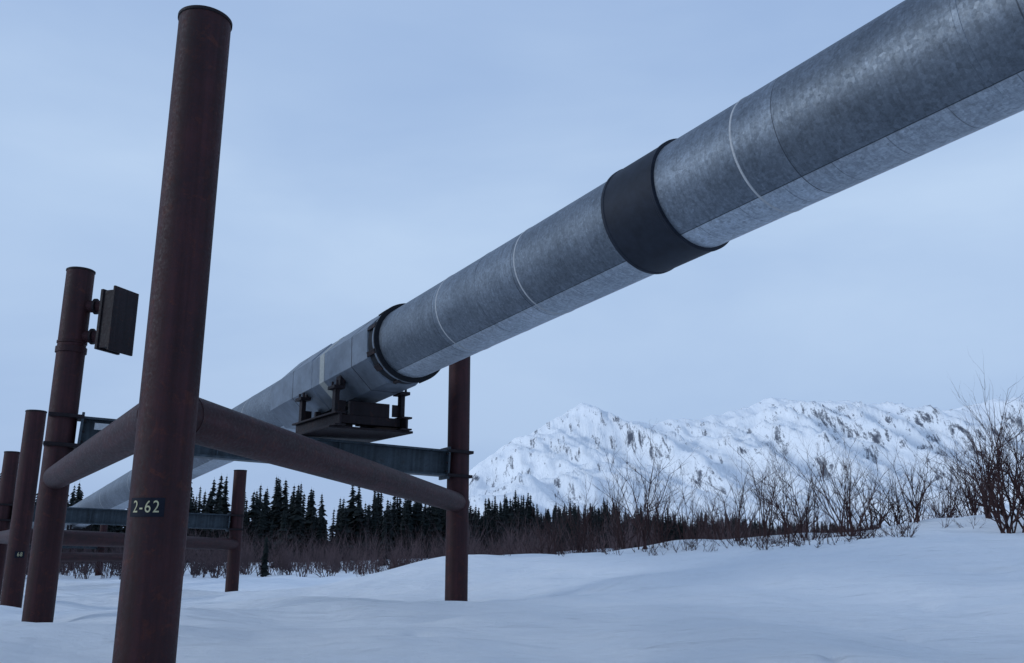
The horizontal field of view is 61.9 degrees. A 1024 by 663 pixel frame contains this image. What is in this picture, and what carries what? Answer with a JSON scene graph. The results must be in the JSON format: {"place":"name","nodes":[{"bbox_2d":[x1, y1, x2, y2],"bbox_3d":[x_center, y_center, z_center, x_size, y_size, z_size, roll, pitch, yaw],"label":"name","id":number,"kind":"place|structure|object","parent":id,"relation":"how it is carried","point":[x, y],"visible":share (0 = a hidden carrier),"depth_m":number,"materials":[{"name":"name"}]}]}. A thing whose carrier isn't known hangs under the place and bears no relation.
{"place":"outdoors","nodes":[
{"label":"outdoors","id":0,"kind":"place"},
{"bbox_2d":[30,525,107,575],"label":"pipeline support","id":1,"kind":"object","parent":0,"point":[101,549],"visible":0.06,"depth_m":65.19,"materials":[{"name":"brown metal"}]},
{"bbox_2d":[28,525,122,560],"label":"pipeline support","id":2,"kind":"object","parent":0,"point":[74,556],"visible":0.07,"depth_m":45.15,"materials":[{"name":"brown metal"}]},
{"bbox_2d":[0,513,1023,662],"bbox_3d":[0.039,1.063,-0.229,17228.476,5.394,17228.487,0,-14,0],"label":"snow ground","id":3,"kind":"structure","parent":0,"point":[932,590],"depth_m":15.15,"materials":[{"name":"white snow"}]},
{"bbox_2d":[0,409,246,607],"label":"pipeline support","id":4,"kind":"object","parent":3,"relation":"on","point":[20,470],"visible":0.8,"depth_m":27.09,"materials":[{"name":"brown metal"}]},
{"bbox_2d":[21,5,473,662],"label":"pipeline support","id":5,"kind":"object","parent":3,"relation":"on","point":[167,429],"visible":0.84,"depth_m":8.72,"materials":[{"name":"brown metal"}]},
{"bbox_2d":[32,0,1023,529],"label":"pipeline","id":6,"kind":"object","parent":5,"relation":"on","point":[902,82],"visible":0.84,"depth_m":9.76,"materials":[{"name":"metal"}]},
{"bbox_2d":[258,536,270,576],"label":"spruce tree","id":7,"kind":"object","parent":3,"relation":"on","point":[264,566],"visible":0.94,"depth_m":63.60,"materials":[{"name":"green plant"}]},
{"bbox_2d":[268,511,289,567],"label":"spruce tree","id":8,"kind":"object","parent":3,"relation":"on","point":[283,522],"visible":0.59,"depth_m":87.30,"materials":[{"name":"green plant"}]},
{"bbox_2d":[377,515,389,565],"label":"spruce tree","id":9,"kind":"object","parent":3,"relation":"on","point":[384,532],"visible":0.59,"depth_m":92.09,"materials":[{"name":"green plant"}]},
{"bbox_2d":[0,473,880,562],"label":"spruce forest","id":10,"kind":"object","parent":3,"relation":"on","point":[264,516],"visible":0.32,"depth_m":131.34,"materials":[{"name":"green plant"}]},
{"bbox_2d":[3,453,1022,578],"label":"willow thicket","id":11,"kind":"object","parent":3,"relation":"on","point":[333,562],"visible":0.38,"depth_m":64.16,"materials":[{"name":"brown plant"}]},
{"bbox_2d":[530,507,567,553],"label":"bare shrub","id":12,"kind":"object","parent":3,"relation":"on","point":[552,540],"visible":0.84,"depth_m":31.97,"materials":[{"name":"brown plant"}]},
{"bbox_2d":[547,464,599,552],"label":"bare shrub","id":13,"kind":"object","parent":3,"relation":"on","point":[578,545],"visible":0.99,"depth_m":28.11,"materials":[{"name":"brown plant"}]},
{"bbox_2d":[566,503,608,552],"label":"bare shrub","id":14,"kind":"object","parent":3,"relation":"on","point":[589,543],"visible":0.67,"depth_m":32.16,"materials":[{"name":"brown plant"}]},
{"bbox_2d":[596,455,643,549],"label":"bare shrub","id":15,"kind":"object","parent":3,"relation":"on","point":[619,521],"visible":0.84,"depth_m":29.23,"materials":[{"name":"brown plant"}]},
{"bbox_2d":[589,419,703,549],"bbox_3d":[4.451,4.873,27.186,3.041,4.294,3.762,-12,-18,40],"label":"bare shrub","id":16,"kind":"object","parent":3,"relation":"on","point":[646,502],"visible":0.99,"depth_m":26.49,"materials":[{"name":"brown plant"}]},
{"bbox_2d":[636,470,695,544],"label":"bare shrub","id":17,"kind":"object","parent":3,"relation":"on","point":[662,515],"visible":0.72,"depth_m":28.23,"materials":[{"name":"brown plant"}]},
{"bbox_2d":[356,500,1023,575],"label":"twigs","id":18,"kind":"object","parent":3,"relation":"on","point":[774,540],"visible":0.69,"depth_m":25.25,"materials":[{"name":"brown plant"}]},
{"bbox_2d":[660,464,729,539],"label":"bare shrub","id":19,"kind":"object","parent":3,"relation":"on","point":[689,528],"visible":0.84,"depth_m":30.44,"materials":[{"name":"brown plant"}]},
{"bbox_2d":[682,486,738,539],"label":"bare shrub","id":20,"kind":"object","parent":3,"relation":"on","point":[712,521],"visible":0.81,"depth_m":31.41,"materials":[{"name":"brown plant"}]},
{"bbox_2d":[690,437,771,540],"bbox_3d":[7.712,5.590,30.017,2.320,3.892,3.562,5,-14,-19],"label":"bare shrub","id":21,"kind":"object","parent":3,"relation":"on","point":[740,504],"visible":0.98,"depth_m":29.26,"materials":[{"name":"brown plant"}]},
{"bbox_2d":[728,428,797,537],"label":"bare shrub","id":22,"kind":"object","parent":3,"relation":"on","point":[763,504],"visible":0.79,"depth_m":30.43,"materials":[{"name":"brown plant"}]},
{"bbox_2d":[736,433,840,537],"bbox_3d":[9.550,4.977,28.834,3.318,4.347,3.380,-11,-17,37],"label":"bare shrub","id":23,"kind":"object","parent":3,"relation":"on","point":[805,510],"visible":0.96,"depth_m":28.52,"materials":[{"name":"brown plant"}]},
{"bbox_2d":[752,442,832,537],"bbox_3d":[9.846,5.527,29.826,3.032,3.569,2.718,0,-14,0],"label":"bare shrub","id":24,"kind":"object","parent":3,"relation":"on","point":[783,506],"visible":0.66,"depth_m":29.34,"materials":[{"name":"brown plant"}]},
{"bbox_2d":[756,412,890,536],"bbox_3d":[10.193,4.634,27.883,3.930,4.375,3.124,0,-14,0],"label":"bare shrub","id":25,"kind":"object","parent":3,"relation":"on","point":[848,509],"visible":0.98,"depth_m":27.41,"materials":[{"name":"brown plant"}]},
{"bbox_2d":[813,440,927,530],"bbox_3d":[12.254,5.092,28.905,3.554,3.616,4.430,0,-14,0],"label":"bare shrub","id":26,"kind":"object","parent":3,"relation":"on","point":[880,516],"visible":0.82,"depth_m":29.28,"materials":[{"name":"brown plant"}]},
{"bbox_2d":[851,448,921,525],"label":"bare shrub","id":27,"kind":"object","parent":3,"relation":"on","point":[899,511],"visible":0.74,"depth_m":29.70,"materials":[{"name":"brown plant"}]},
{"bbox_2d":[866,430,950,522],"bbox_3d":[13.017,4.616,27.586,2.069,3.306,3.082,0,-14,0],"label":"bare shrub","id":28,"kind":"object","parent":3,"relation":"on","point":[917,507],"visible":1,"depth_m":27.36,"materials":[{"name":"brown plant"}]},
{"bbox_2d":[920,424,978,517],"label":"bare shrub","id":29,"kind":"object","parent":3,"relation":"on","point":[951,511],"visible":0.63,"depth_m":30.23,"materials":[{"name":"brown plant"}]},
{"bbox_2d":[917,431,995,516],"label":"bare shrub","id":30,"kind":"object","parent":3,"relation":"on","point":[968,496],"visible":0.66,"depth_m":29.56,"materials":[{"name":"brown plant"}]},
{"bbox_2d":[927,384,1023,533],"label":"bare shrub","id":31,"kind":"object","parent":3,"relation":"on","point":[997,505],"visible":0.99,"depth_m":23.63,"materials":[{"name":"brown plant"}]},
{"bbox_2d":[946,404,1014,518],"bbox_3d":[15.084,4.084,26.966,2.799,3.862,2.671,0,-14,0],"label":"bare shrub","id":32,"kind":"object","parent":3,"relation":"on","point":[987,511],"visible":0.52,"depth_m":26.71,"materials":[{"name":"brown plant"}]},
{"bbox_2d":[950,355,1023,528],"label":"bare shrub","id":33,"kind":"object","parent":3,"relation":"on","point":[1004,470],"visible":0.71,"depth_m":23.86,"materials":[{"name":"brown plant"}]},
{"bbox_2d":[972,445,1021,484],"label":"bare shrub","id":34,"kind":"object","parent":3,"relation":"on","point":[1003,469],"visible":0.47,"depth_m":25.06,"materials":[{"name":"brown plant"}]},
{"bbox_2d":[0,0,1023,533],"label":"sky","id":35,"kind":"structure","parent":0,"point":[372,152],"materials":[{"name":"blue"}]},
{"bbox_2d":[328,397,1023,536],"bbox_3d":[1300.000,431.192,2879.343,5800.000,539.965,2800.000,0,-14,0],"label":"snowy mountains","id":36,"kind":"structure","parent":0,"point":[562,450],"depth_m":2550.89,"materials":[{"name":"white snow"}]}
]}

